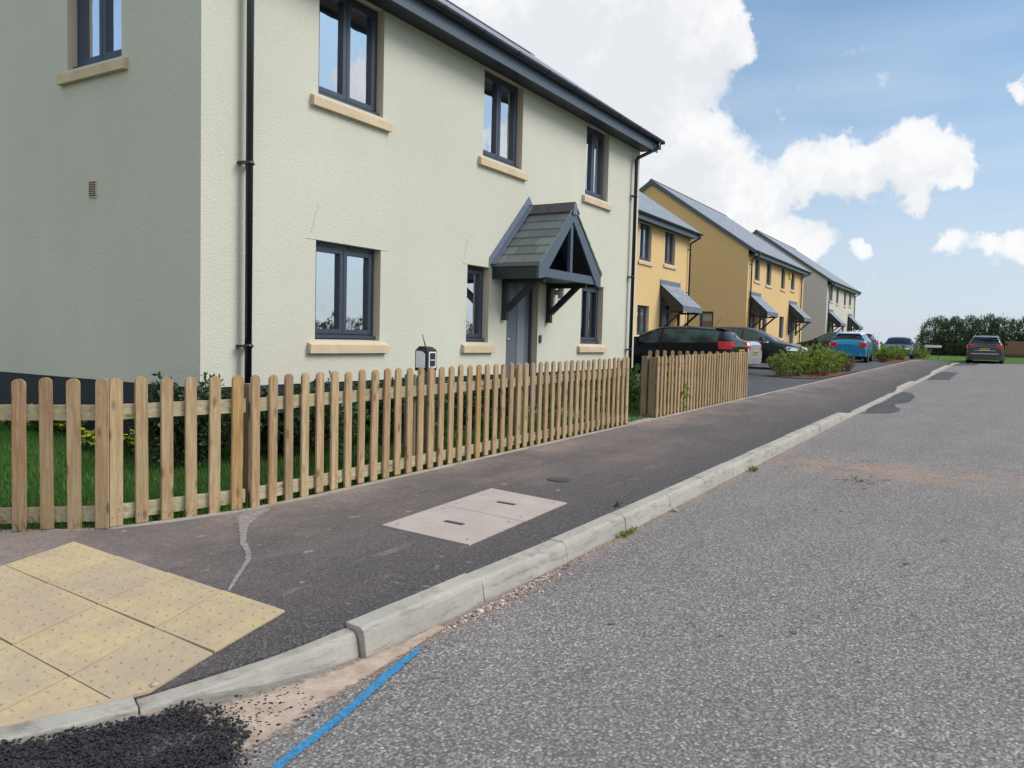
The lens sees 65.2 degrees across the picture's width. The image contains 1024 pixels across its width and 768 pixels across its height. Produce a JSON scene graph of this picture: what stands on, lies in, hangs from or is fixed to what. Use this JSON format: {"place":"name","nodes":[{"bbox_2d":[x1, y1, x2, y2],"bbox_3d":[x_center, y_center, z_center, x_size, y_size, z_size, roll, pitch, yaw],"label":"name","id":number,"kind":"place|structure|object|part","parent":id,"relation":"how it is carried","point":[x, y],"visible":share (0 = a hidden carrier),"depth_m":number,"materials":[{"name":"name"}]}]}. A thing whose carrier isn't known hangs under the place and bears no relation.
{"place":"outdoors","nodes":[
{"label":"outdoors","id":0,"kind":"place"},
{"bbox_2d":[0,684,322,767],"bbox_3d":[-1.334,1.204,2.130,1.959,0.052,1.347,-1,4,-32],"label":"loose asphalt","id":1,"kind":"structure","parent":0,"point":[111,752],"depth_m":2.60,"materials":[{"name":"black asphalt"}]},
{"bbox_2d":[0,390,745,531],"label":"lawn","id":2,"kind":"structure","parent":0,"point":[87,480],"depth_m":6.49,"materials":[{"name":"plant"}]},
{"bbox_2d":[2,402,87,434],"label":"yellow flowers","id":3,"kind":"object","parent":2,"relation":"on","point":[59,425],"visible":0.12,"depth_m":7.88,"materials":[{"name":"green plant"}]},
{"bbox_2d":[81,427,151,456],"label":"yellow flowers","id":4,"kind":"object","parent":2,"relation":"on","point":[90,435],"visible":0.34,"depth_m":7.09,"materials":[{"name":"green plant"}]},
{"bbox_2d":[123,372,231,472],"bbox_3d":[-2.779,0.309,6.769,0.900,0.850,1.070,1,3,-3],"label":"shrub","id":5,"kind":"object","parent":2,"relation":"on","point":[179,434],"visible":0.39,"depth_m":6.58,"materials":[{"name":"green plant"}]},
{"bbox_2d":[260,370,365,458],"bbox_3d":[-1.999,0.289,7.460,0.945,0.852,1.532,3,4,31],"label":"shrub","id":6,"kind":"object","parent":2,"relation":"on","point":[280,440],"visible":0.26,"depth_m":7.23,"materials":[{"name":"green plant"}]},
{"bbox_2d":[0,357,629,530],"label":"picket fence","id":7,"kind":"object","parent":2,"relation":"on","point":[109,411],"visible":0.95,"depth_m":5.52,"materials":[{"name":"wood"}]},
{"bbox_2d":[0,0,664,448],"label":"detached house","id":8,"kind":"structure","parent":2,"relation":"on","point":[228,190],"depth_m":8.69,"materials":[{"name":"paint"}]},
{"bbox_2d":[56,0,127,85],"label":"window","id":9,"kind":"structure","parent":8,"relation":"in","point":[93,26],"depth_m":8.17,"materials":[{"name":"clear glass"}]},
{"bbox_2d":[307,240,388,353],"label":"window","id":10,"kind":"structure","parent":8,"relation":"in","point":[347,280],"depth_m":9.03,"materials":[{"name":"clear glass"}]},
{"bbox_2d":[310,0,392,132],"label":"window","id":11,"kind":"structure","parent":8,"relation":"in","point":[351,32],"depth_m":8.94,"materials":[{"name":"clear glass"}]},
{"bbox_2d":[461,264,494,352],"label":"window","id":12,"kind":"structure","parent":8,"relation":"in","point":[477,312],"depth_m":11.32,"materials":[{"name":"grey glass"}]},
{"bbox_2d":[478,66,527,180],"bbox_3d":[-0.187,-3.715,11.509,0.275,1.360,1.270,3,4,31],"label":"window","id":13,"kind":"structure","parent":8,"relation":"in","point":[503,97],"depth_m":11.64,"materials":[{"name":"grey glass"}]},
{"bbox_2d":[505,282,538,404],"bbox_3d":[0.061,-0.671,12.270,0.220,2.060,0.930,3,4,31],"label":"door","id":14,"kind":"structure","parent":8,"relation":"in","point":[522,324],"depth_m":12.46,"materials":[{"name":"grey plastic"}]},
{"bbox_2d":[577,287,606,351],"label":"window","id":15,"kind":"structure","parent":8,"relation":"in","point":[592,298],"depth_m":14.59,"materials":[{"name":"grey glass"}]},
{"bbox_2d":[582,123,612,210],"bbox_3d":[1.438,-3.825,14.165,0.275,1.360,1.140,3,4,31],"label":"window","id":16,"kind":"structure","parent":8,"relation":"in","point":[597,146],"depth_m":14.35,"materials":[{"name":"grey glass"}]},
{"bbox_2d":[328,404,379,466],"bbox_3d":[-1.362,0.458,6.916,0.438,0.595,0.340,0,3,-18],"label":"young shrub","id":17,"kind":"object","parent":2,"relation":"on","point":[354,433],"visible":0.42,"depth_m":6.90,"materials":[{"name":"green plant"}]},
{"bbox_2d":[352,376,437,444],"bbox_3d":[-1.220,0.246,8.591,0.965,0.780,1.426,3,4,31],"label":"shrub","id":18,"kind":"object","parent":2,"relation":"on","point":[380,413],"visible":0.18,"depth_m":8.26,"materials":[{"name":"green plant"}]},
{"bbox_2d":[416,371,435,465],"bbox_3d":[-0.782,0.354,7.256,0.120,0.945,0.120,3,4,31],"label":"garden post","id":19,"kind":"object","parent":2,"relation":"on","point":[425,417],"visible":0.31,"depth_m":7.19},
{"bbox_2d":[415,334,436,370],"bbox_3d":[-0.776,-0.285,7.226,0.145,0.329,0.150,3,4,31],"label":"garden gadget","id":20,"kind":"object","parent":19,"relation":"on","point":[425,357],"visible":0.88,"depth_m":7.18,"materials":[{"name":"white plastic"}]},
{"bbox_2d":[415,372,466,436],"bbox_3d":[-0.761,0.284,7.791,0.494,0.858,0.589,3,4,31],"label":"young shrub","id":21,"kind":"object","parent":2,"relation":"on","point":[445,413],"visible":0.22,"depth_m":7.85,"materials":[{"name":"green plant"}]},
{"bbox_2d":[435,374,528,426],"bbox_3d":[-0.405,0.219,9.960,0.905,0.702,1.542,3,4,31],"label":"shrub","id":22,"kind":"object","parent":2,"relation":"on","point":[482,401],"visible":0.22,"depth_m":9.65,"materials":[{"name":"green plant"}]},
{"bbox_2d":[462,396,507,440],"bbox_3d":[-0.252,0.382,8.546,0.470,0.584,0.657,3,4,31],"label":"young shrub","id":23,"kind":"object","parent":2,"relation":"on","point":[490,421],"visible":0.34,"depth_m":8.53,"materials":[{"name":"green plant"}]},
{"bbox_2d":[535,385,573,428],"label":"young shrub","id":24,"kind":"object","parent":2,"relation":"on","point":[549,392],"visible":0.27,"depth_m":9.69,"materials":[{"name":"green plant"}]},
{"bbox_2d":[528,406,651,423],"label":"garden path","id":25,"kind":"structure","parent":2,"relation":"on","point":[643,419],"depth_m":11.46,"materials":[{"name":"concrete"}]},
{"bbox_2d":[579,378,606,419],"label":"young shrub","id":26,"kind":"object","parent":2,"relation":"on","point":[590,400],"visible":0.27,"depth_m":10.75,"materials":[{"name":"green plant"}]},
{"bbox_2d":[579,370,636,403],"bbox_3d":[1.599,0.057,13.358,0.836,0.650,1.919,3,4,31],"label":"shrub","id":27,"kind":"object","parent":2,"relation":"on","point":[606,387],"visible":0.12,"depth_m":12.99,"materials":[{"name":"green plant"}]},
{"bbox_2d":[610,363,640,412],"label":"shrub","id":28,"kind":"object","parent":2,"relation":"on","point":[633,386],"visible":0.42,"depth_m":12.21,"materials":[{"name":"green plant"}]},
{"bbox_2d":[659,381,692,410],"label":"young shrub","id":29,"kind":"object","parent":2,"relation":"on","point":[683,394],"visible":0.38,"depth_m":12.74,"materials":[{"name":"green plant"}]},
{"bbox_2d":[640,350,747,417],"bbox_3d":[2.644,-0.069,14.240,1.789,1.068,4.930,3,4,31],"label":"picket fence","id":30,"kind":"object","parent":2,"relation":"on","point":[712,367],"visible":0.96,"depth_m":13.10,"materials":[{"name":"wood"}]},
{"bbox_2d":[0,360,956,702],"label":"pavement","id":31,"kind":"structure","parent":0,"point":[322,566],"depth_m":5.06,"materials":[{"name":"grey asphalt"}]},
{"bbox_2d":[0,542,284,727],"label":"tactile paving","id":32,"kind":"structure","parent":31,"relation":"on","point":[73,611],"depth_m":3.42,"materials":[{"name":"beige concrete"}]},
{"bbox_2d":[149,681,158,687],"bbox_3d":[-1.329,1.118,2.970,0.035,0.021,0.037,3,4,31],"label":"pebble","id":33,"kind":"object","parent":32,"relation":"on","point":[153,684],"visible":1,"depth_m":2.96,"materials":[{"name":"stone"}]},
{"bbox_2d":[228,508,269,589],"bbox_3d":[-1.578,0.912,4.603,0.245,0.044,1.704,1,3,-11],"label":"mortar stain","id":34,"kind":"object","parent":31,"relation":"on","point":[244,519],"visible":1,"depth_m":4.89,"materials":[{"name":"grey concrete"}]},
{"bbox_2d":[0,359,922,531],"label":"edging strip","id":35,"kind":"object","parent":31,"relation":"on","point":[267,505],"visible":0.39,"depth_m":6.17,"materials":[{"name":"concrete"}]},
{"bbox_2d":[382,488,566,545],"bbox_3d":[-0.207,0.900,5.502,0.773,0.067,1.433,3,4,31],"label":"inspection cover","id":36,"kind":"object","parent":31,"relation":"on","point":[469,520],"visible":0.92,"depth_m":5.38,"materials":[{"name":"concrete"}]},
{"bbox_2d":[546,477,570,481],"bbox_3d":[0.396,0.819,6.772,0.210,0.028,0.210,3,4,31],"label":"stop tap cover","id":37,"kind":"object","parent":31,"relation":"on","point":[556,479],"visible":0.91,"depth_m":6.75,"materials":[{"name":"metal"}]},
{"bbox_2d":[0,349,1023,528],"bbox_3d":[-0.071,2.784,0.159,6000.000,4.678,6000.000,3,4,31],"label":"ground","id":38,"kind":"structure","parent":0,"point":[959,359],"depth_m":52.65,"materials":[{"name":"grey asphalt"}]},
{"bbox_2d":[634,191,703,336],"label":"yellow house","id":39,"kind":"structure","parent":38,"relation":"on","point":[663,268],"depth_m":28.70,"materials":[{"name":"paint"}]},
{"bbox_2d":[637,305,648,334],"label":"window","id":40,"kind":"structure","parent":39,"relation":"in","point":[642,311],"depth_m":27.88,"materials":[{"name":"grey glass"}]},
{"bbox_2d":[638,221,652,266],"bbox_3d":[4.513,-4.797,27.482,0.275,1.415,1.280,3,4,31],"label":"window","id":41,"kind":"structure","parent":39,"relation":"in","point":[645,229],"depth_m":27.72,"materials":[{"name":"grey glass"}]},
{"bbox_2d":[662,305,671,326],"bbox_3d":[5.573,-1.860,29.565,0.220,2.100,1.050,3,4,31],"label":"door","id":42,"kind":"structure","parent":39,"relation":"in","point":[666,317],"depth_m":29.80,"materials":[{"name":"grey stone"}]},
{"bbox_2d":[663,230,676,269],"bbox_3d":[5.748,-4.926,29.495,0.275,1.325,1.290,3,4,31],"label":"window","id":43,"kind":"structure","parent":39,"relation":"in","point":[670,238],"depth_m":29.75,"materials":[{"name":"grey glass"}]},
{"bbox_2d":[639,179,811,343],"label":"yellow semi detached house","id":44,"kind":"structure","parent":38,"relation":"on","point":[740,276],"depth_m":39.84,"materials":[{"name":"paint"}]},
{"bbox_2d":[699,311,713,326],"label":"window","id":45,"kind":"structure","parent":44,"relation":"in","point":[706,318],"depth_m":39.85,"materials":[{"name":"beige glass"}]},
{"bbox_2d":[750,313,755,328],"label":"door","id":46,"kind":"structure","parent":44,"relation":"in","point":[753,319],"depth_m":40.18,"materials":[{"name":"grey stone"}]},
{"bbox_2d":[754,258,760,283],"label":"window","id":47,"kind":"structure","parent":44,"relation":"in","point":[757,261],"depth_m":40.29,"materials":[{"name":"grey glass"}]},
{"bbox_2d":[762,318,766,331],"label":"window","id":48,"kind":"structure","parent":44,"relation":"in","point":[764,321],"depth_m":42.00,"materials":[{"name":"grey glass"}]},
{"bbox_2d":[765,262,771,288],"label":"window","id":49,"kind":"structure","parent":44,"relation":"in","point":[769,265],"depth_m":42.30,"materials":[{"name":"grey glass"}]},
{"bbox_2d":[778,316,783,340],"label":"window","id":50,"kind":"structure","parent":44,"relation":"in","point":[781,320],"depth_m":45.26,"materials":[{"name":"grey glass"}]},
{"bbox_2d":[780,268,785,291],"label":"window","id":51,"kind":"structure","parent":44,"relation":"in","point":[783,269],"depth_m":45.00,"materials":[{"name":"grey glass"}]},
{"bbox_2d":[789,319,793,342],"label":"door","id":52,"kind":"structure","parent":44,"relation":"in","point":[791,323],"depth_m":47.49,"materials":[{"name":"grey stone"}]},
{"bbox_2d":[790,271,795,292],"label":"window","id":53,"kind":"structure","parent":44,"relation":"in","point":[793,273],"depth_m":47.08,"materials":[{"name":"grey glass"}]},
{"bbox_2d":[752,229,862,341],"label":"grey semi detached house","id":54,"kind":"structure","parent":38,"relation":"on","point":[829,299],"depth_m":56.82,"materials":[{"name":"paint"}]},
{"bbox_2d":[830,285,832,302],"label":"window","id":55,"kind":"structure","parent":54,"relation":"in","point":[831,288],"depth_m":57.71,"materials":[{"name":"grey glass"}]},
{"bbox_2d":[836,288,838,305],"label":"window","id":56,"kind":"structure","parent":54,"relation":"in","point":[837,294],"depth_m":59.80,"materials":[{"name":"grey glass"}]},
{"bbox_2d":[843,290,846,307],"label":"window","id":57,"kind":"structure","parent":54,"relation":"in","point":[844,306],"depth_m":62.67,"materials":[{"name":"grey glass"}]},
{"bbox_2d":[849,293,851,307],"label":"window","id":58,"kind":"structure","parent":54,"relation":"in","point":[849,293],"depth_m":64.77,"materials":[{"name":"grey glass"}]},
{"bbox_2d":[925,345,941,356],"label":"name board","id":59,"kind":"object","parent":38,"relation":"on","point":[934,346],"visible":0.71,"depth_m":53.55,"materials":[{"name":"white plastic"}]},
{"bbox_2d":[914,313,1023,355],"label":"hedge","id":60,"kind":"object","parent":38,"relation":"on","point":[952,343],"visible":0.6,"depth_m":57.08,"materials":[{"name":"green plant"}]},
{"bbox_2d":[1005,341,1023,357],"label":"timber fence","id":61,"kind":"object","parent":38,"relation":"on","point":[1014,348],"visible":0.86,"depth_m":54.40,"materials":[{"name":"brown wood"}]},
{"bbox_2d":[34,363,1023,767],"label":"road","id":62,"kind":"structure","parent":0,"point":[754,571],"depth_m":3.62,"materials":[{"name":"grey asphalt"}]},
{"bbox_2d":[197,625,445,756],"bbox_3d":[-0.849,1.161,3.109,0.688,0.019,1.670,3,4,31],"label":"sand wedge","id":63,"kind":"object","parent":62,"relation":"on","point":[320,688],"visible":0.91,"depth_m":2.99,"materials":[{"name":"beige sand"}]},
{"bbox_2d":[271,648,422,767],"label":"paint line","id":64,"kind":"object","parent":62,"relation":"on","point":[281,762],"visible":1,"depth_m":2.87,"materials":[{"name":"blue paint"}]},
{"bbox_2d":[0,363,956,747],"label":"kerb","id":65,"kind":"structure","parent":62,"relation":"on","point":[372,633],"depth_m":3.67,"materials":[{"name":"concrete"}]},
{"bbox_2d":[410,558,581,648],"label":"loose gravel","id":66,"kind":"structure","parent":62,"relation":"on","point":[479,610],"depth_m":4.00,"materials":[{"name":"beige gravel"}]},
{"bbox_2d":[617,527,636,537],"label":"weed tuft","id":67,"kind":"object","parent":62,"relation":"on","point":[628,531],"visible":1,"depth_m":5.47,"materials":[{"name":"green plant"}]},
{"bbox_2d":[748,466,758,471],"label":"weed tuft","id":68,"kind":"object","parent":62,"relation":"on","point":[752,468],"visible":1,"depth_m":8.14,"materials":[{"name":"green plant"}]},
{"bbox_2d":[606,465,944,635],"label":"leaf litter","id":69,"kind":"object","parent":62,"relation":"on","point":[816,509],"visible":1,"depth_m":7.21,"materials":[{"name":"plant"}]},
{"bbox_2d":[594,437,1019,733],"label":"soil crumbs","id":70,"kind":"object","parent":62,"relation":"on","point":[859,661],"visible":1,"depth_m":7.75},
{"bbox_2d":[863,392,914,412],"bbox_3d":[8.428,0.376,17.496,0.582,0.084,7.206,3,4,31],"label":"asphalt patch","id":71,"kind":"object","parent":62,"relation":"on","point":[888,406],"visible":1,"depth_m":16.80,"materials":[{"name":"grey asphalt"}]},
{"bbox_2d":[927,372,957,379],"bbox_3d":[16.201,-0.312,30.005,0.782,0.097,8.321,3,4,31],"label":"asphalt patch","id":72,"kind":"object","parent":62,"relation":"on","point":[943,376],"visible":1,"depth_m":29.25,"materials":[{"name":"grey asphalt"}]},
{"bbox_2d":[953,363,975,365],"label":"asphalt patch","id":73,"kind":"object","parent":62,"relation":"on","point":[961,364],"visible":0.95,"depth_m":43.52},
{"bbox_2d":[966,335,1007,363],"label":"parked car","id":74,"kind":"object","parent":62,"relation":"on","point":[984,347],"visible":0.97,"depth_m":48.19,"materials":[{"name":"grey paint"}]},
{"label":"rear window","id":75,"kind":"part","parent":74,"relation":"part of","materials":[{"name":"black glass"}]},
{"bbox_2d":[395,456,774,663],"bbox_3d":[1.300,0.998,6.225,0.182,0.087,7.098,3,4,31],"label":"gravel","id":76,"kind":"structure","parent":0,"point":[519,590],"depth_m":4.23,"materials":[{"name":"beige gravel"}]},
{"bbox_2d":[449,0,1023,348],"label":"sky","id":77,"kind":"structure","parent":0,"point":[881,142],"materials":[{"name":"blue"}]},
{"bbox_2d":[632,358,918,396],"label":"driveway","id":78,"kind":"structure","parent":0,"point":[759,381],"depth_m":22.77,"materials":[{"name":"grey asphalt"}]},
{"bbox_2d":[632,318,747,376],"bbox_3d":[4.761,-1.123,23.905,4.231,1.730,2.120,3,4,31],"label":"parked car","id":79,"kind":"object","parent":78,"relation":"on","point":[690,339],"visible":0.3,"depth_m":22.93,"materials":[{"name":"black paint"}]},
{"bbox_3d":[5.054,-1.401,23.714,2.589,0.440,1.683,3,4,31],"label":"side window","id":80,"kind":"part","parent":79,"relation":"part of","materials":[{"name":"black glass"}]},
{"bbox_3d":[6.304,-1.389,22.949,0.338,0.335,1.428,3,4,31],"label":"rear window","id":81,"kind":"part","parent":79,"relation":"part of","materials":[{"name":"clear glass"}]},
{"bbox_2d":[743,340,761,366],"bbox_3d":[5.926,-1.107,25.890,3.922,1.477,2.140,3,4,31],"label":"parked car","id":82,"kind":"object","parent":78,"relation":"on","point":[754,353],"visible":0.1,"depth_m":24.78,"materials":[{"name":"silver metal"}]},
{"bbox_2d":[714,327,811,369],"bbox_3d":[8.695,-1.345,29.700,4.558,1.551,2.120,3,4,31],"label":"parked car","id":83,"kind":"object","parent":78,"relation":"on","point":[771,345],"visible":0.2,"depth_m":28.54,"materials":[{"name":"black paint"}]},
{"bbox_3d":[8.393,-1.804,29.865,2.784,0.462,1.683,3,4,31],"label":"side window","id":84,"kind":"part","parent":83,"relation":"part of","materials":[{"name":"black glass"}]},
{"bbox_2d":[766,370,854,377],"bbox_3d":[10.084,-0.345,26.143,1.681,0.084,7.327,4,4,36],"label":"planting bed","id":85,"kind":"object","parent":78,"relation":"on","point":[820,376],"visible":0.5,"depth_m":24.52,"materials":[{"name":"brown soil"}]},
{"bbox_2d":[764,348,813,375],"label":"shrub","id":86,"kind":"object","parent":85,"relation":"on","point":[799,366],"visible":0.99,"depth_m":23.96,"materials":[{"name":"green plant"}]},
{"bbox_2d":[791,341,840,374],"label":"shrub","id":87,"kind":"object","parent":85,"relation":"on","point":[821,354],"visible":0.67,"depth_m":25.29,"materials":[{"name":"green plant"}]},
{"bbox_2d":[807,369,828,376],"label":"weeds","id":88,"kind":"object","parent":85,"relation":"on","point":[822,373],"visible":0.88,"depth_m":24.33,"materials":[{"name":"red plant"}]},
{"bbox_2d":[816,346,850,372],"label":"shrub","id":89,"kind":"object","parent":85,"relation":"on","point":[841,357],"visible":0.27,"depth_m":27.19,"materials":[{"name":"green plant"}]},
{"bbox_2d":[838,355,858,370],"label":"weeds","id":90,"kind":"object","parent":85,"relation":"on","point":[847,367],"visible":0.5,"depth_m":28.14,"materials":[{"name":"green plant"}]},
{"bbox_2d":[796,332,872,359],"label":"parked car","id":91,"kind":"object","parent":78,"relation":"on","point":[826,339],"visible":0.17,"depth_m":43.75,"materials":[{"name":"black paint"}]},
{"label":"side window","id":92,"kind":"part","parent":91,"relation":"part of","materials":[{"name":"black glass"}]},
{"bbox_2d":[829,332,875,362],"bbox_3d":[16.967,-1.845,39.931,2.080,1.529,4.046,3,4,28],"label":"parked car","id":93,"kind":"object","parent":78,"relation":"on","point":[857,344],"visible":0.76,"depth_m":38.26,"materials":[{"name":"blue paint"}]},
{"bbox_3d":[16.147,-2.243,38.371,1.443,0.345,0.257,3,4,28],"label":"rear window","id":94,"kind":"part","parent":93,"relation":"part of","materials":[{"name":"black glass"}]},
{"bbox_2d":[866,333,878,352],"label":"parked car","id":95,"kind":"object","parent":78,"relation":"on","point":[870,337],"visible":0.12,"depth_m":46.06,"materials":[{"name":"blue paint"}]},
{"bbox_2d":[873,359,909,361],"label":"planting bed","id":96,"kind":"object","parent":78,"relation":"on","point":[893,360],"visible":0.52,"depth_m":42.64,"materials":[{"name":"brown soil"}]},
{"bbox_2d":[879,357,888,362],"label":"plant","id":97,"kind":"object","parent":96,"relation":"on","point":[882,359],"visible":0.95,"depth_m":39.86,"materials":[{"name":"red plant"}]},
{"bbox_2d":[872,341,902,360],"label":"shrub","id":98,"kind":"object","parent":96,"relation":"on","point":[888,352],"visible":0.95,"depth_m":41.90,"materials":[{"name":"green plant"}]},
{"bbox_2d":[890,344,912,358],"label":"shrub","id":99,"kind":"object","parent":96,"relation":"on","point":[905,352],"visible":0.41,"depth_m":45.51,"materials":[{"name":"green plant"}]},
{"bbox_2d":[909,344,930,358],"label":"shrub","id":100,"kind":"object","parent":96,"relation":"on","point":[919,354],"visible":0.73,"depth_m":51.26,"materials":[{"name":"green plant"}]},
{"bbox_2d":[880,337,917,358],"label":"parked car","id":101,"kind":"object","parent":78,"relation":"on","point":[905,341],"visible":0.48,"depth_m":49.70,"materials":[{"name":"blue paint"}]}
]}

